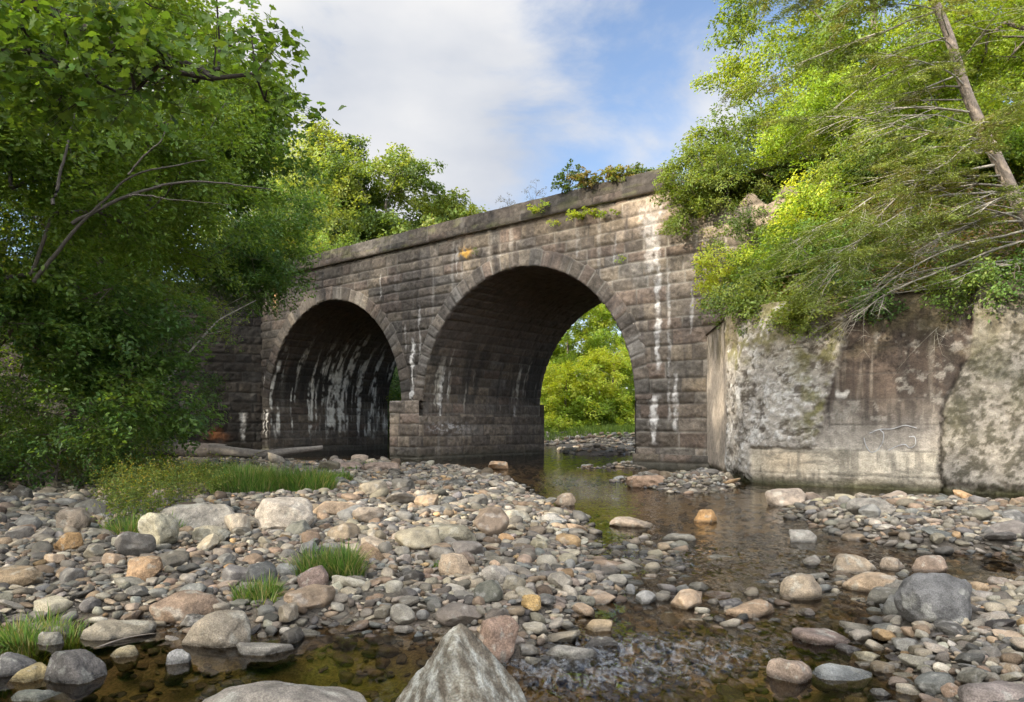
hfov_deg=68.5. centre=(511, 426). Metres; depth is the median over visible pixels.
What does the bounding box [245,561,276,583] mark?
stone
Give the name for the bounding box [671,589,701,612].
stone
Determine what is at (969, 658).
stone
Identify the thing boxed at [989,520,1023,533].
stone
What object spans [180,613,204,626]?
stone
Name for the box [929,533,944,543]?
stone
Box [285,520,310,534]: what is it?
stone
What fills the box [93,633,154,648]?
driftwood stick
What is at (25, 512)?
stone
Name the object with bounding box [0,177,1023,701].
riverbed ground
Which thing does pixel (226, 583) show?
stone
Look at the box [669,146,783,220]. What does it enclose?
shrub
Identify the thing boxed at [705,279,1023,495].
retaining wall
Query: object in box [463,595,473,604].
stone
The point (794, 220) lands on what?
shrub
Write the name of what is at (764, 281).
shrub
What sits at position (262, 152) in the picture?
maple tree
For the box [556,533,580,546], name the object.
stone
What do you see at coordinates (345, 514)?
stone
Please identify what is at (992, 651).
stone
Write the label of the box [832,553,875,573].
boulder
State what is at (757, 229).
shrub
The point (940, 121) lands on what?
shrub
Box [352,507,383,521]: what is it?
stone
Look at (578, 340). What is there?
tree
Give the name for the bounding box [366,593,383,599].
boulder
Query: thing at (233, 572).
stone
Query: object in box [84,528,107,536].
stone
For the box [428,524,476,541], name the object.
boulder
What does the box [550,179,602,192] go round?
wall plant
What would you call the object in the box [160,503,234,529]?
boulder
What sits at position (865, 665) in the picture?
stone
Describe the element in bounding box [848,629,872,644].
stone
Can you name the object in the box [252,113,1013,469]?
stone bridge
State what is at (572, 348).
tree
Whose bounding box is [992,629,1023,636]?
stone
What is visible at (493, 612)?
stone
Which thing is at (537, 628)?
stone
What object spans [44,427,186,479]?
shrub
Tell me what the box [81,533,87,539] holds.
stone
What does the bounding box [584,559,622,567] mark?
stone
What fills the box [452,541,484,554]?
stone
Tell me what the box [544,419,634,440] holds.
bank grass
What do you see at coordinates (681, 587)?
stone
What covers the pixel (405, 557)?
stone
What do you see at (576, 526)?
stone
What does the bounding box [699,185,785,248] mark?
shrub
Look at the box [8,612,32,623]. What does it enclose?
stone
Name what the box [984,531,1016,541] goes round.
stone
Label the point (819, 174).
shrub
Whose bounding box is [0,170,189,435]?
alder tree
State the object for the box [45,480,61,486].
stone
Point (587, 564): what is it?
stone
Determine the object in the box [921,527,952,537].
stone
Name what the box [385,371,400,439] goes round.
tree
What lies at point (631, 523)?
boulder
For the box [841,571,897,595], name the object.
boulder
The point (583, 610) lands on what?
stone
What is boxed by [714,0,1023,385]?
hemlock tree
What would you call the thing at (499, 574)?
boulder
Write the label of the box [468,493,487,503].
stone
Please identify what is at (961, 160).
shrub
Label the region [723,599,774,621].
boulder
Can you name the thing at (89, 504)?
stone
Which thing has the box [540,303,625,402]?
tree
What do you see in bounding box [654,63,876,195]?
maple tree
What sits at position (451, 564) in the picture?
boulder
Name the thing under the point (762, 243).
shrub
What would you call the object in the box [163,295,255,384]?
dead branch
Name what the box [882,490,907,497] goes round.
stone
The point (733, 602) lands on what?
stone
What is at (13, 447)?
undergrowth
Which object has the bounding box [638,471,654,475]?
stone
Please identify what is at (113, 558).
stone
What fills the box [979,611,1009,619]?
stone
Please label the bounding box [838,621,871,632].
stone
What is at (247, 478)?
grass tuft
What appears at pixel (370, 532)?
stone
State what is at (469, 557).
stone
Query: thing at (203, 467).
grass tuft
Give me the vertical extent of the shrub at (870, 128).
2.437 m
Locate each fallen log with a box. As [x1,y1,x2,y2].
[125,438,227,457]
[208,443,322,458]
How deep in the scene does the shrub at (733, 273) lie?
22.69 m
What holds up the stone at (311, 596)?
on the riverbed ground at (302, 669)
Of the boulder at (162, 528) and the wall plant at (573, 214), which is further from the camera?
the wall plant at (573, 214)
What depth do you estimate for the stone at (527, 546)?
8.12 m
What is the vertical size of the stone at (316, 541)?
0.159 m
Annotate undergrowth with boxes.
[2,415,67,477]
[748,115,1023,301]
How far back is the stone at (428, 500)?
11.73 m
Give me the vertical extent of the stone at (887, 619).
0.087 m
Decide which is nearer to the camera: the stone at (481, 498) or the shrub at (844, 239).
the stone at (481, 498)
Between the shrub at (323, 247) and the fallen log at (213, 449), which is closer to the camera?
the fallen log at (213, 449)
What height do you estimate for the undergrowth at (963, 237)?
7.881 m
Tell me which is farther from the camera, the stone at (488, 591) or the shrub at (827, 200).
the shrub at (827, 200)
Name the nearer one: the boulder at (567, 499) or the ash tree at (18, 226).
the boulder at (567, 499)
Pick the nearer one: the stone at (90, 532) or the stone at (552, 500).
the stone at (90, 532)
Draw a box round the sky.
[0,0,1023,388]
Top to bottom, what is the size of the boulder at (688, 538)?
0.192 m
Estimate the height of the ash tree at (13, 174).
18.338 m
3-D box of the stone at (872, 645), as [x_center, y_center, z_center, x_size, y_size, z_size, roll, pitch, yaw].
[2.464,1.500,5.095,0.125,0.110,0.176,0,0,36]
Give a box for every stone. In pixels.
[0,495,19,501]
[0,599,24,608]
[5,526,34,538]
[8,484,33,498]
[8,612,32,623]
[15,514,42,529]
[15,524,36,531]
[20,511,33,514]
[28,611,47,622]
[32,527,54,537]
[33,595,73,615]
[37,487,58,492]
[42,492,62,495]
[42,537,55,543]
[44,554,65,563]
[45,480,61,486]
[59,568,83,581]
[74,499,107,514]
[79,596,100,612]
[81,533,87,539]
[83,545,105,557]
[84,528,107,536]
[101,553,126,563]
[114,531,155,556]
[114,576,144,585]
[120,610,143,619]
[126,585,148,595]
[129,506,153,514]
[147,490,165,501]
[157,550,189,566]
[165,635,181,647]
[179,583,206,591]
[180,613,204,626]
[196,534,218,549]
[217,553,235,563]
[217,580,239,589]
[221,564,248,581]
[230,527,250,535]
[239,499,259,506]
[240,582,263,592]
[242,553,264,564]
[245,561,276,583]
[276,563,298,576]
[276,590,294,595]
[278,602,298,622]
[280,627,304,647]
[284,584,335,609]
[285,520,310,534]
[300,541,317,553]
[302,628,320,640]
[310,538,319,545]
[318,461,340,470]
[327,522,360,541]
[332,575,364,587]
[335,477,347,482]
[337,505,361,519]
[343,544,359,551]
[345,620,368,634]
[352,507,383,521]
[359,480,387,493]
[360,536,383,545]
[366,528,388,538]
[367,523,380,529]
[369,579,380,586]
[374,605,391,617]
[385,492,415,503]
[390,603,415,624]
[392,478,414,488]
[393,625,413,635]
[394,526,441,549]
[396,554,411,563]
[399,595,418,605]
[401,587,417,595]
[403,570,424,581]
[414,494,438,506]
[424,505,445,511]
[428,545,453,559]
[433,517,449,523]
[435,601,481,625]
[443,536,455,545]
[444,479,467,486]
[446,583,465,591]
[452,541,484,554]
[453,590,473,596]
[460,551,474,564]
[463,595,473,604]
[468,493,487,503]
[473,506,508,535]
[474,580,502,602]
[482,536,500,543]
[483,556,506,563]
[485,608,509,618]
[488,480,506,488]
[503,575,525,589]
[506,606,524,615]
[515,586,535,595]
[515,636,524,643]
[518,644,538,656]
[520,544,534,551]
[522,621,547,635]
[525,656,543,666]
[530,538,547,548]
[537,570,556,577]
[538,563,551,570]
[541,513,566,522]
[541,596,553,604]
[544,497,556,503]
[547,571,572,589]
[547,630,580,643]
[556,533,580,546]
[556,549,579,555]
[565,523,587,532]
[568,528,584,534]
[572,603,593,617]
[575,561,593,568]
[579,596,594,606]
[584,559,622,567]
[584,619,612,637]
[586,564,600,570]
[589,589,615,605]
[607,574,626,586]
[620,558,642,569]
[635,590,655,606]
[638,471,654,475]
[669,540,689,555]
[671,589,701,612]
[676,584,688,594]
[683,618,705,627]
[688,582,710,592]
[697,469,718,474]
[702,590,730,600]
[719,598,742,609]
[723,478,740,483]
[742,579,769,592]
[769,569,792,575]
[797,608,815,617]
[802,555,820,568]
[805,492,824,500]
[811,572,829,580]
[830,571,851,577]
[834,643,861,662]
[835,494,855,499]
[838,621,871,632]
[840,533,864,546]
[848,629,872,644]
[850,651,879,660]
[854,661,871,670]
[858,504,880,517]
[865,639,884,651]
[866,586,897,606]
[867,615,883,623]
[867,688,892,701]
[869,660,894,678]
[870,623,891,630]
[871,628,895,641]
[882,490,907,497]
[882,595,899,614]
[882,614,903,622]
[886,676,908,690]
[887,662,900,671]
[893,638,918,650]
[894,515,923,519]
[895,683,921,699]
[897,653,929,667]
[911,621,932,628]
[914,671,954,694]
[917,640,937,648]
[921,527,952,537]
[923,642,948,652]
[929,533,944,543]
[933,619,967,635]
[938,500,957,508]
[940,683,958,696]
[949,635,976,642]
[953,490,972,498]
[954,653,984,663]
[956,667,986,683]
[961,509,994,520]
[961,667,973,670]
[972,590,992,597]
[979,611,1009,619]
[980,646,1001,656]
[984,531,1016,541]
[984,619,1016,628]
[987,576,1009,585]
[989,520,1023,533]
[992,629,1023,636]
[997,599,1019,605]
[998,662,1020,671]
[998,671,1023,681]
[1001,509,1023,520]
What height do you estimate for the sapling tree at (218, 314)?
6.885 m
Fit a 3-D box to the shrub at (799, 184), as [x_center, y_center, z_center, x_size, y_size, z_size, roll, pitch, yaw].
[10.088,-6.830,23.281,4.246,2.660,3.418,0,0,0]
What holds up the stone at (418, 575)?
on the riverbed ground at (302, 669)
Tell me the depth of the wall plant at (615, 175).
28.05 m
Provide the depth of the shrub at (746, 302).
20.11 m
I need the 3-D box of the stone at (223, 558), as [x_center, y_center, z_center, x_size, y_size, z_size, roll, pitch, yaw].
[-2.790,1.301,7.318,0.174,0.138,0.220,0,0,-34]
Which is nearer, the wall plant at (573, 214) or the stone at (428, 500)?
the stone at (428, 500)
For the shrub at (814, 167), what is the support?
on the riverbed ground at (302, 669)
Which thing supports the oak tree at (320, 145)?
on the riverbed ground at (302, 669)
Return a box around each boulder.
[0,565,43,586]
[0,652,36,688]
[6,662,46,693]
[8,689,72,701]
[28,621,77,639]
[31,631,63,657]
[43,649,107,699]
[53,532,82,550]
[56,507,91,530]
[79,619,156,649]
[110,645,139,671]
[126,555,162,581]
[138,513,178,543]
[149,590,225,624]
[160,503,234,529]
[165,649,192,680]
[181,610,251,656]
[192,525,230,543]
[202,680,366,701]
[224,513,251,530]
[236,642,295,668]
[255,497,313,529]
[297,565,328,586]
[313,501,356,514]
[340,461,362,468]
[358,542,384,562]
[362,462,398,469]
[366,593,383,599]
[395,623,526,701]
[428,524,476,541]
[438,553,473,575]
[479,615,518,664]
[481,565,510,583]
[488,461,507,468]
[504,510,530,521]
[521,594,540,610]
[545,645,596,670]
[554,493,575,509]
[584,636,619,657]
[609,516,652,533]
[625,475,664,489]
[660,533,696,548]
[693,509,716,527]
[697,554,742,564]
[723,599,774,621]
[765,488,806,511]
[766,657,811,698]
[779,573,821,604]
[789,529,816,549]
[791,627,850,656]
[810,663,872,691]
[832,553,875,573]
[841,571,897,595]
[846,498,895,514]
[879,556,905,572]
[884,579,902,588]
[893,573,971,624]
[912,555,947,572]
[957,681,1023,701]
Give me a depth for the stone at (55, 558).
7.14 m
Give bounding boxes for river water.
[163,445,1023,688]
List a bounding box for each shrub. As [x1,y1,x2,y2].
[0,367,52,427]
[0,389,155,476]
[0,398,57,474]
[0,412,166,489]
[22,402,163,470]
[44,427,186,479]
[264,229,329,259]
[290,229,354,261]
[495,193,515,204]
[649,136,801,239]
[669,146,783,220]
[687,194,781,284]
[691,241,778,309]
[695,263,795,329]
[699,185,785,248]
[707,274,782,345]
[712,252,794,311]
[725,217,852,294]
[726,226,785,267]
[726,242,798,289]
[746,199,831,253]
[748,207,881,286]
[749,217,802,247]
[753,188,835,245]
[753,273,886,343]
[760,168,889,224]
[768,162,890,244]
[768,184,846,244]
[776,143,900,215]
[776,175,819,220]
[776,187,859,237]
[777,232,873,281]
[795,252,903,299]
[796,145,876,194]
[806,114,859,169]
[821,126,962,187]
[839,122,962,195]
[839,269,1003,326]
[849,115,935,162]
[870,117,951,175]
[888,102,1017,181]
[892,113,1014,181]
[904,129,1023,187]
[906,116,1023,184]
[914,247,1023,322]
[924,242,1016,270]
[953,116,1023,183]
[966,109,1020,173]
[979,121,1023,183]
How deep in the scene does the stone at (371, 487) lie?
13.57 m
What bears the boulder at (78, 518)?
on the riverbed ground at (302, 669)
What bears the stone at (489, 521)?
on the riverbed ground at (302, 669)
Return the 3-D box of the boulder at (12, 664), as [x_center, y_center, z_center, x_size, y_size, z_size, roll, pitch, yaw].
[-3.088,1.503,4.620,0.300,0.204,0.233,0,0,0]
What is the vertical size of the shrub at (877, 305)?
4.362 m
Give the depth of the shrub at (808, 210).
22.78 m
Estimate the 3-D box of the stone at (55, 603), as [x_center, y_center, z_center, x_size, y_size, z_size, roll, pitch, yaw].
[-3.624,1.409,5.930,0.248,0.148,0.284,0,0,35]
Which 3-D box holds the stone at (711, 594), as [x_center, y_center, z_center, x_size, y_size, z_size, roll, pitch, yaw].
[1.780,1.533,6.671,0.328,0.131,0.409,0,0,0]
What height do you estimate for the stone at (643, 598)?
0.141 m
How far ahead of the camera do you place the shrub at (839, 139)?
23.56 m
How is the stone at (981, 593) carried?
on the riverbed ground at (302, 669)
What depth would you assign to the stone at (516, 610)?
5.54 m
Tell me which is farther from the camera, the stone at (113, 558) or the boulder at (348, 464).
the boulder at (348, 464)
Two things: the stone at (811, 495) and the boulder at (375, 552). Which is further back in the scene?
the stone at (811, 495)
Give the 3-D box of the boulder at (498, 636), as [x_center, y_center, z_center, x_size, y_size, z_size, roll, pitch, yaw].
[-0.111,1.391,4.891,0.264,0.312,0.230,0,0,44]
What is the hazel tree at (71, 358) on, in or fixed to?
on the riverbed ground at (302, 669)
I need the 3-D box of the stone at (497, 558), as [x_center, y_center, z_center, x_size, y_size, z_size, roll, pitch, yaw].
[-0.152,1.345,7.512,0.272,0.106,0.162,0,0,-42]
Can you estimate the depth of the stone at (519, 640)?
5.05 m
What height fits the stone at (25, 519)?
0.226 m
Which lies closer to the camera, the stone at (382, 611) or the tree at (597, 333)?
the stone at (382, 611)
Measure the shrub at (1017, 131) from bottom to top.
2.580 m
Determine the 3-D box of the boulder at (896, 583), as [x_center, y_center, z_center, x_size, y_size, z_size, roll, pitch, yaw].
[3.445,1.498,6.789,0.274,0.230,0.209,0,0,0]
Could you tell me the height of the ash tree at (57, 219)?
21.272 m
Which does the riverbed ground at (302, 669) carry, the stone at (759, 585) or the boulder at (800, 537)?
the stone at (759, 585)
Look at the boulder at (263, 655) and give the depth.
4.96 m
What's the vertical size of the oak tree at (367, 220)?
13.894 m
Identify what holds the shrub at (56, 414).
on the riverbed ground at (302, 669)
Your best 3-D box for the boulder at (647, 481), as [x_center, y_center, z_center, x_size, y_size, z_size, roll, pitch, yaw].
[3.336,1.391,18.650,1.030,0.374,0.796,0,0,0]
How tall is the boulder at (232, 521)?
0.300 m
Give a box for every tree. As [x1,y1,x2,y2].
[0,0,15,214]
[0,0,307,322]
[0,0,346,165]
[0,1,189,347]
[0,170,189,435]
[0,177,146,412]
[0,205,231,466]
[1,0,335,470]
[1,99,341,429]
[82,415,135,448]
[125,266,249,450]
[193,164,370,283]
[217,114,392,250]
[290,134,489,252]
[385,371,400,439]
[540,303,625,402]
[540,356,604,431]
[544,304,632,400]
[544,345,561,404]
[548,313,592,363]
[565,339,634,426]
[570,305,633,403]
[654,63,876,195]
[689,0,1023,162]
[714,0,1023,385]
[743,34,1017,182]
[825,0,1023,182]
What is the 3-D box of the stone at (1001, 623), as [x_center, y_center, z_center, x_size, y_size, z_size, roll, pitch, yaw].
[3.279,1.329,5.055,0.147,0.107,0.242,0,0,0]
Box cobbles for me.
[0,431,1023,701]
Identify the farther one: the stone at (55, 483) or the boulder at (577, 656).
the stone at (55, 483)
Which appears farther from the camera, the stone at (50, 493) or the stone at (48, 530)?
the stone at (50, 493)
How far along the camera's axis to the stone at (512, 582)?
6.23 m
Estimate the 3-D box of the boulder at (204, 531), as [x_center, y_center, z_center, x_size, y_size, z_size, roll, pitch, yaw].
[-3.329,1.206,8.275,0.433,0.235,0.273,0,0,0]
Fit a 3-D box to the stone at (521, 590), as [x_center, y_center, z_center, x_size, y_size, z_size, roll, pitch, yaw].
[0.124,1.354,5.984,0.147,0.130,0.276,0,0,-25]
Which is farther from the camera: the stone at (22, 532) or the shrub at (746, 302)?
the shrub at (746, 302)
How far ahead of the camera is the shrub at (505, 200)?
31.81 m
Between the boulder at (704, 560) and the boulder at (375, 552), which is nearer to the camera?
the boulder at (375, 552)
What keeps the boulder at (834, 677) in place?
on the riverbed ground at (302, 669)
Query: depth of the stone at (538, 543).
8.30 m
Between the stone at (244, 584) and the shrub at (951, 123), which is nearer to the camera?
the stone at (244, 584)
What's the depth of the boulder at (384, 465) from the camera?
21.30 m
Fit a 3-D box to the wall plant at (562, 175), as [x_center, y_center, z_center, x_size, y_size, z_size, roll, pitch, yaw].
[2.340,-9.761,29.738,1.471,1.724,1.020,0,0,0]
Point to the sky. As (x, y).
(502, 93)
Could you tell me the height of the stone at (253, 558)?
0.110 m
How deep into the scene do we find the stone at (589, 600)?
6.22 m
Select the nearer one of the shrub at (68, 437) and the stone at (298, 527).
the stone at (298, 527)
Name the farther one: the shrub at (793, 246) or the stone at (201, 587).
the shrub at (793, 246)
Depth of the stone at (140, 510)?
10.66 m
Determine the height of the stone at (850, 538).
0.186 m
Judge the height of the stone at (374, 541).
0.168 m
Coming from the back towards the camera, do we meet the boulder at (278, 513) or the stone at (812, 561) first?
the boulder at (278, 513)
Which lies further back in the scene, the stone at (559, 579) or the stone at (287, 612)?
the stone at (559, 579)
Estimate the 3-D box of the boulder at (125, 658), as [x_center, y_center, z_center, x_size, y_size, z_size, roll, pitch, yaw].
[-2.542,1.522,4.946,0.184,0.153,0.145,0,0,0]
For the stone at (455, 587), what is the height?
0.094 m
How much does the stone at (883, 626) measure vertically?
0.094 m
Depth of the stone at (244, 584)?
6.12 m
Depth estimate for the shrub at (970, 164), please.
20.18 m
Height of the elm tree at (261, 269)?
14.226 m
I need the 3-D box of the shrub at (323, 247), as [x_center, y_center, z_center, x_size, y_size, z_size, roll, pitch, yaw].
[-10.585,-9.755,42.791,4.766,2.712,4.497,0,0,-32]
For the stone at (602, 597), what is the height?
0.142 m
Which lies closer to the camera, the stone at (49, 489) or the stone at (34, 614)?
the stone at (34, 614)
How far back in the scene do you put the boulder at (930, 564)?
7.77 m
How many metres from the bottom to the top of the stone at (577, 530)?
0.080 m
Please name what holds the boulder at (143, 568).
on the riverbed ground at (302, 669)
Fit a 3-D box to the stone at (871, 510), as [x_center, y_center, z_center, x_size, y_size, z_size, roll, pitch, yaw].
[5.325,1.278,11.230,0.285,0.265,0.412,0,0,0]
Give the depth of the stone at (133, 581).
6.41 m
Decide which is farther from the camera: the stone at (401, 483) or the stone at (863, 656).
the stone at (401, 483)
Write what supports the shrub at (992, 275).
on the retaining wall at (778, 413)
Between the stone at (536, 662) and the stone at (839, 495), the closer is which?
the stone at (536, 662)
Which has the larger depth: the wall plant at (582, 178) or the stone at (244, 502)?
the wall plant at (582, 178)
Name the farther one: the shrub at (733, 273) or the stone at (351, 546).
the shrub at (733, 273)
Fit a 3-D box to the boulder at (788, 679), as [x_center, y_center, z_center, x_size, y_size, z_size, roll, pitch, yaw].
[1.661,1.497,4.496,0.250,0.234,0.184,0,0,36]
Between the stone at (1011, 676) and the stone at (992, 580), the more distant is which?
the stone at (992, 580)
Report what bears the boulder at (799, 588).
on the riverbed ground at (302, 669)
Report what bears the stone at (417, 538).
on the riverbed ground at (302, 669)
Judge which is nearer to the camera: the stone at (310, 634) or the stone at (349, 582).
the stone at (310, 634)
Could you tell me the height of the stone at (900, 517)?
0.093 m
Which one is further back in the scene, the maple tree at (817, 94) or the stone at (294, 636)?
the maple tree at (817, 94)
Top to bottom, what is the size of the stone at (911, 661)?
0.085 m
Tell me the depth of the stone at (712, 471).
21.05 m
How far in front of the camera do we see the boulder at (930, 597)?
5.25 m
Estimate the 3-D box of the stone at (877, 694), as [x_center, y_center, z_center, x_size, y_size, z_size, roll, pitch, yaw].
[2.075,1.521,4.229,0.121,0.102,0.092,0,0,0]
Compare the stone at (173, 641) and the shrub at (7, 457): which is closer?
the stone at (173, 641)
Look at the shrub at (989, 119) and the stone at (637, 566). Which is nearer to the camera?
the stone at (637, 566)
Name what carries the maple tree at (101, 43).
on the riverbed ground at (302, 669)
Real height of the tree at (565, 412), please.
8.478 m
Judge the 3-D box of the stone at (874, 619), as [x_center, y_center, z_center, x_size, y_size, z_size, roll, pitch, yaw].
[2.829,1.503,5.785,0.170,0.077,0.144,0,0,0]
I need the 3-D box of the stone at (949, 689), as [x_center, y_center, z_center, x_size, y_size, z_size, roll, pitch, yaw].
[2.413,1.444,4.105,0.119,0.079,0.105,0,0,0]
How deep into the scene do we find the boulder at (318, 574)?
6.41 m
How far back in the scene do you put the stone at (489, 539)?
8.52 m
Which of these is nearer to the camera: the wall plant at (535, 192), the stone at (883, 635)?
the stone at (883, 635)
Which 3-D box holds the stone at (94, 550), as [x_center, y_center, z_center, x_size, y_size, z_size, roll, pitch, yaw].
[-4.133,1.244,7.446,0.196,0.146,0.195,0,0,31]
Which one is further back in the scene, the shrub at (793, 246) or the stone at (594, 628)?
the shrub at (793, 246)
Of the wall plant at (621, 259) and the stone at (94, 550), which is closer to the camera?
the stone at (94, 550)
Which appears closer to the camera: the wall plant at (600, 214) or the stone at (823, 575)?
the stone at (823, 575)
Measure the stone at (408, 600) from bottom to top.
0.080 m
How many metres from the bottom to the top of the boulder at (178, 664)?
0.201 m
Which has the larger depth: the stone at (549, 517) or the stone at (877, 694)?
the stone at (549, 517)
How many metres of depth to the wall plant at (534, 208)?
30.18 m
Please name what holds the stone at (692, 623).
on the riverbed ground at (302, 669)
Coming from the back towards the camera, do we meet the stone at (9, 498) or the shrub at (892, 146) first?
the shrub at (892, 146)
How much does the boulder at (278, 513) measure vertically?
0.452 m
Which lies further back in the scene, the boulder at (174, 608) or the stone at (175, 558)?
the stone at (175, 558)
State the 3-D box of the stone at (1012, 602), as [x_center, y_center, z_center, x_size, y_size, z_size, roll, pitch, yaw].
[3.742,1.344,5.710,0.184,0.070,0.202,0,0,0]
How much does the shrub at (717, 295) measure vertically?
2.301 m
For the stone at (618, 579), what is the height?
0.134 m
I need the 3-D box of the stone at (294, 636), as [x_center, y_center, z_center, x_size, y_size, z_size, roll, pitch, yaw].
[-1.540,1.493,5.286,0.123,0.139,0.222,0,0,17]
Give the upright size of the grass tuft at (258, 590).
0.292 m
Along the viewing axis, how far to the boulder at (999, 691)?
3.83 m
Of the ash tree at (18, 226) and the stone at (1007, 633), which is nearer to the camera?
the stone at (1007, 633)
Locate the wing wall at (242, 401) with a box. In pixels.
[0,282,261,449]
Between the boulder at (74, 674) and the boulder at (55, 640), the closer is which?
the boulder at (74, 674)
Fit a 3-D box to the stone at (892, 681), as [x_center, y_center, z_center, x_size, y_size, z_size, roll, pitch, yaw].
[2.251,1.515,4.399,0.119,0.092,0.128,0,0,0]
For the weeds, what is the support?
on the riverbed ground at (302, 669)
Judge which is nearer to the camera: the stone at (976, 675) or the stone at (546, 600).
the stone at (976, 675)
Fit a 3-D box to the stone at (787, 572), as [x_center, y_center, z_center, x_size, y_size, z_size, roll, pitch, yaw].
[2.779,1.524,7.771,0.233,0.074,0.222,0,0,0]
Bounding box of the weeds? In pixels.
[2,440,258,527]
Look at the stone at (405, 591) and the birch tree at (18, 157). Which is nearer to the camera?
the stone at (405, 591)
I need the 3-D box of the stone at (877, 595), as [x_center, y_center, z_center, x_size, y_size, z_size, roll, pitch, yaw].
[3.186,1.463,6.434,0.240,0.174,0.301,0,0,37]
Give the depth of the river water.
17.10 m
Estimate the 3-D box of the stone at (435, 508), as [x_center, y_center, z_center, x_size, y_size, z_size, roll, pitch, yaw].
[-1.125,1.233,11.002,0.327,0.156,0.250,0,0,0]
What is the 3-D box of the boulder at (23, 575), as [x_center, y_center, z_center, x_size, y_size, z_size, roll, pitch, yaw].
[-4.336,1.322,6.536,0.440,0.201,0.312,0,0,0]
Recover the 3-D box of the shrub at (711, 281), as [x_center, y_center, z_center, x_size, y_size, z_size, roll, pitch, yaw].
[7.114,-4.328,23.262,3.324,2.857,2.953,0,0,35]
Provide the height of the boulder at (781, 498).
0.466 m
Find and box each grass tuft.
[0,601,93,665]
[0,638,40,698]
[99,511,191,534]
[162,456,255,481]
[203,458,341,493]
[229,568,289,607]
[275,537,378,579]
[306,467,357,480]
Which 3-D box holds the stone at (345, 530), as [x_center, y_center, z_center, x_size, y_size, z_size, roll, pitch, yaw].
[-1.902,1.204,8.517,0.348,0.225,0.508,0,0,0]
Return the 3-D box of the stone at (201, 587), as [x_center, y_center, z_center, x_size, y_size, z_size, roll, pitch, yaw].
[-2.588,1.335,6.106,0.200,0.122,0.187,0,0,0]
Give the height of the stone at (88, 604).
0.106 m
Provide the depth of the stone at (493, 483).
16.55 m
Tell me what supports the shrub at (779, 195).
on the riverbed ground at (302, 669)
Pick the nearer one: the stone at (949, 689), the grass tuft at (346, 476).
the stone at (949, 689)
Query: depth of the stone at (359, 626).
5.56 m
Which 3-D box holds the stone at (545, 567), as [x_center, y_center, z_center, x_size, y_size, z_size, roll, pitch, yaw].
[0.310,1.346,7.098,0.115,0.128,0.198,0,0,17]
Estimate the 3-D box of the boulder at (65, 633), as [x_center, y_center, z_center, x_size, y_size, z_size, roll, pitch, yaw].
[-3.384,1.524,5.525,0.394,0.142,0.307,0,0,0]
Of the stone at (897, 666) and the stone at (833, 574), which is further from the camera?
the stone at (833, 574)
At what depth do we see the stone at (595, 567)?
7.59 m
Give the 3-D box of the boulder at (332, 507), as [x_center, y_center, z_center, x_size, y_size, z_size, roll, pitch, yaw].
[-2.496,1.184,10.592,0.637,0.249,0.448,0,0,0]
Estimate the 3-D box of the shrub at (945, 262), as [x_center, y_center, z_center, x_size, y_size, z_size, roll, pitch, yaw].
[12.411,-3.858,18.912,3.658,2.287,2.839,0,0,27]
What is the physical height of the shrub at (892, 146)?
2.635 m
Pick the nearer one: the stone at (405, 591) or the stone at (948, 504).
the stone at (405, 591)
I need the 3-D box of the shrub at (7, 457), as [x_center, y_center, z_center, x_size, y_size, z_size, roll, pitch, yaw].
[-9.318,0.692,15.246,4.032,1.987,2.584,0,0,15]
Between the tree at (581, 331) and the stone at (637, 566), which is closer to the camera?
the stone at (637, 566)
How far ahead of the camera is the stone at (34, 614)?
5.77 m
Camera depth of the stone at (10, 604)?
5.73 m
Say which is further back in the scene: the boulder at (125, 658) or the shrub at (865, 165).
the shrub at (865, 165)
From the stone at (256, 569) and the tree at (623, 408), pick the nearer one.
the stone at (256, 569)
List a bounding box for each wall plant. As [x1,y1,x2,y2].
[524,180,546,200]
[526,200,549,213]
[545,219,560,226]
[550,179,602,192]
[553,158,586,193]
[565,206,601,220]
[566,166,632,188]
[595,209,619,218]
[597,162,654,182]
[614,254,626,263]
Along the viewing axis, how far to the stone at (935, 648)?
4.66 m
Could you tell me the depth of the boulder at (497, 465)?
26.43 m
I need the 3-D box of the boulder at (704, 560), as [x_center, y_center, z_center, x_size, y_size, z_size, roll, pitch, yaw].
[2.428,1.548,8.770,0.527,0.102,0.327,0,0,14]
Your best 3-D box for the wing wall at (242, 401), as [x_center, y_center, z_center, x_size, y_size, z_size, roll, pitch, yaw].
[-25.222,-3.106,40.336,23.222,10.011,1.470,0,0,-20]
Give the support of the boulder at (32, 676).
in the river water
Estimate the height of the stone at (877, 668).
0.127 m
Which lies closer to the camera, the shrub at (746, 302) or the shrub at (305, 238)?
the shrub at (746, 302)
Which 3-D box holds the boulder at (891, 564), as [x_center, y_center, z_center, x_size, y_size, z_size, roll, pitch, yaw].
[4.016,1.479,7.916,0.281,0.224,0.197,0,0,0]
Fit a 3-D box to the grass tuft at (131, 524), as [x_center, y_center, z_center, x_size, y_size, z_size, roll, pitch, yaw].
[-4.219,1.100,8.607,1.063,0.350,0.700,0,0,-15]
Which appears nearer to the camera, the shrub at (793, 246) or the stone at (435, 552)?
the stone at (435, 552)
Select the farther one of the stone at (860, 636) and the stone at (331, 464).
the stone at (331, 464)
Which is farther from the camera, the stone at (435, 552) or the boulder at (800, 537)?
the boulder at (800, 537)
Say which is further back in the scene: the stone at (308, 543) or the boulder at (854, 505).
the boulder at (854, 505)
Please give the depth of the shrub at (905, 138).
21.67 m
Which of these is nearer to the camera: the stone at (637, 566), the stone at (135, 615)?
the stone at (135, 615)
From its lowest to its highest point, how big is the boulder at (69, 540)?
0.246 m
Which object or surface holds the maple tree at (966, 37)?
on the riverbed ground at (302, 669)
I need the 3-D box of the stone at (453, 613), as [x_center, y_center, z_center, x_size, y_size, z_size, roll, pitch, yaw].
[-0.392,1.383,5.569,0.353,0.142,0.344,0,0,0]
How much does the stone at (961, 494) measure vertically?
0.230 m

